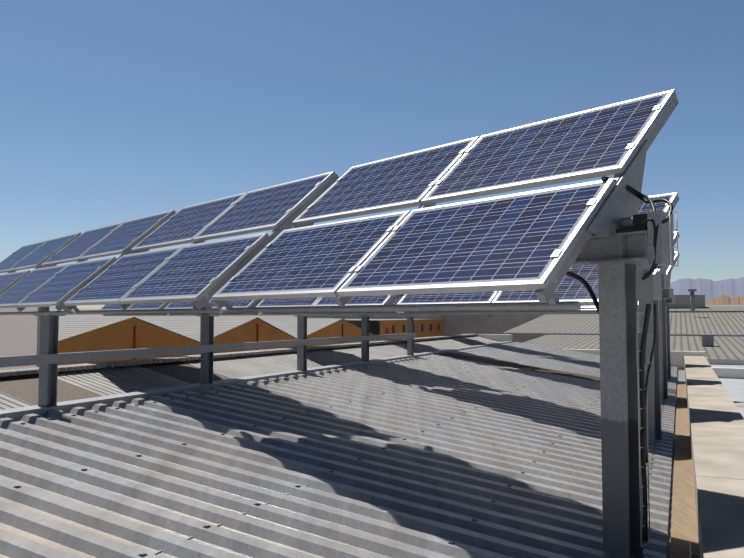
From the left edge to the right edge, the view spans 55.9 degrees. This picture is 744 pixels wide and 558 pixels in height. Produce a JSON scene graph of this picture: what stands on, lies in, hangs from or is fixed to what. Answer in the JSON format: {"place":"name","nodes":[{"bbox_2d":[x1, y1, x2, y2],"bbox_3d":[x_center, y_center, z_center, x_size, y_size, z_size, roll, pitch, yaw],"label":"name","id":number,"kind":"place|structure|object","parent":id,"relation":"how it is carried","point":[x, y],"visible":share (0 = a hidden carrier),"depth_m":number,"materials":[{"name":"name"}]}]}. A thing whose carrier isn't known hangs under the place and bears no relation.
{"place":"outdoors","nodes":[
{"label":"outdoors","id":0,"kind":"place"},
{"bbox_2d":[0,342,676,557],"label":"roof","id":1,"kind":"structure","parent":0,"point":[433,489],"depth_m":5.03,"materials":[{"name":"grey metal"}]},
{"bbox_2d":[0,314,512,420],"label":"railing","id":2,"kind":"object","parent":1,"relation":"on","point":[48,358],"visible":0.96,"depth_m":7.25,"materials":[{"name":"grey metal"}]},
{"bbox_2d":[13,343,668,556],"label":"roof screws","id":3,"kind":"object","parent":1,"relation":"attached to","point":[142,554],"depth_m":5.80,"materials":[{"name":"grey metal"}]},
{"bbox_2d":[0,89,698,557],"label":"solar panel array","id":4,"kind":"object","parent":1,"relation":"on","point":[542,241],"visible":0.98,"depth_m":4.93,"materials":[{"name":"blue glass"}]},
{"bbox_2d":[100,192,678,442],"bbox_3d":[-1.538,0.663,13.221,1.686,2.961,14.484,3,-4,-43],"label":"solar panel array","id":5,"kind":"object","parent":1,"relation":"on","point":[568,288],"visible":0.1,"depth_m":8.75,"materials":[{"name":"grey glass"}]},
{"bbox_2d":[220,231,679,399],"bbox_3d":[0.208,0.877,17.108,1.686,2.961,14.416,3,-4,-43],"label":"solar panel array","id":6,"kind":"object","parent":1,"relation":"on","point":[667,293],"depth_m":11.88,"materials":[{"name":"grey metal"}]},
{"bbox_2d":[367,252,679,378],"bbox_3d":[3.153,1.020,19.694,1.686,2.961,10.806,3,-4,-43],"label":"solar panel array","id":7,"kind":"object","parent":1,"relation":"on","point":[669,300],"visible":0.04,"depth_m":15.82,"materials":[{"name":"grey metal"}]},
{"bbox_2d":[475,334,705,369],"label":"parapet wall","id":8,"kind":"structure","parent":1,"relation":"on","point":[677,359],"depth_m":19.85,"materials":[{"name":"grey concrete"}]},
{"bbox_2d":[0,0,743,308],"label":"sky","id":9,"kind":"structure","parent":0,"point":[112,111],"materials":[{"name":"blue"}]},
{"bbox_2d":[26,277,743,308],"bbox_3d":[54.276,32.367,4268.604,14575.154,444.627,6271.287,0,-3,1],"label":"mountains","id":10,"kind":"structure","parent":0,"point":[709,289],"depth_m":6492.01,"materials":[{"name":"purple stone"}]},
{"bbox_2d":[666,369,678,557],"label":"gutter","id":11,"kind":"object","parent":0,"point":[669,526],"depth_m":5.83,"materials":[{"name":"grey metal"}]},
{"bbox_2d":[678,370,685,383],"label":"gutter floor","id":12,"kind":"structure","parent":0,"point":[681,377],"depth_m":17.15,"materials":[{"name":"metal"}]},
{"bbox_2d":[670,384,699,557],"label":"gutter planks","id":13,"kind":"object","parent":12,"relation":"on","point":[684,531],"visible":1,"depth_m":5.57,"materials":[{"name":"brown wood"}]},
{"bbox_2d":[705,295,743,304],"bbox_3d":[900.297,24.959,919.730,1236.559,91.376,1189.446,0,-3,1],"label":"hills","id":14,"kind":"structure","parent":0,"point":[726,300],"depth_m":1359.75,"materials":[{"name":"beige soil"}]},
{"label":"ground","id":15,"kind":"structure","parent":0,"visible":0},
{"bbox_2d":[0,308,37,369],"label":"pink building","id":16,"kind":"structure","parent":15,"relation":"on","point":[18,335],"depth_m":22.89,"materials":[{"name":"clear concrete"}]},
{"bbox_2d":[49,309,305,317],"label":"grey hall","id":17,"kind":"structure","parent":15,"relation":"on","point":[258,316],"depth_m":132.37,"materials":[{"name":"clear metal"}]},
{"bbox_2d":[58,317,379,364],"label":"ochre building gables","id":18,"kind":"object","parent":15,"relation":"on","point":[82,334],"visible":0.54,"depth_m":45.79,"materials":[{"name":"orange paint"}]},
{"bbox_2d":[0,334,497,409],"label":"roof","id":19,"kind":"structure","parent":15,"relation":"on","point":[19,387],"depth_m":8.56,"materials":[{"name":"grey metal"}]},
{"bbox_2d":[345,319,443,340],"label":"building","id":20,"kind":"structure","parent":15,"relation":"on","point":[428,327],"depth_m":83.10,"materials":[{"name":"orange paint"}]},
{"bbox_2d":[306,289,743,364],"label":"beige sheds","id":21,"kind":"object","parent":15,"relation":"on","point":[715,333],"visible":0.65,"depth_m":49.28,"materials":[{"name":"clear metal"}]},
{"bbox_2d":[711,365,743,417],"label":"neighbour roof","id":22,"kind":"structure","parent":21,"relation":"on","point":[731,378],"depth_m":20.28,"materials":[{"name":"white concrete"}]},
{"bbox_2d":[684,356,743,557],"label":"parapet coping","id":23,"kind":"object","parent":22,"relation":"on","point":[717,449],"visible":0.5,"depth_m":5.25,"materials":[{"name":"beige concrete"}]},
{"bbox_2d":[686,359,743,479],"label":"parapet joints","id":24,"kind":"object","parent":23,"relation":"on","point":[722,427],"visible":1,"depth_m":6.82,"materials":[{"name":"grey concrete"}]},
{"bbox_2d":[669,295,704,308],"bbox_3d":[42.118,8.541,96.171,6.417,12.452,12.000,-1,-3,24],"label":"rooftop hvac unit","id":25,"kind":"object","parent":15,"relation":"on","point":[682,301],"depth_m":90.59,"materials":[{"name":"grey metal"}]}
]}

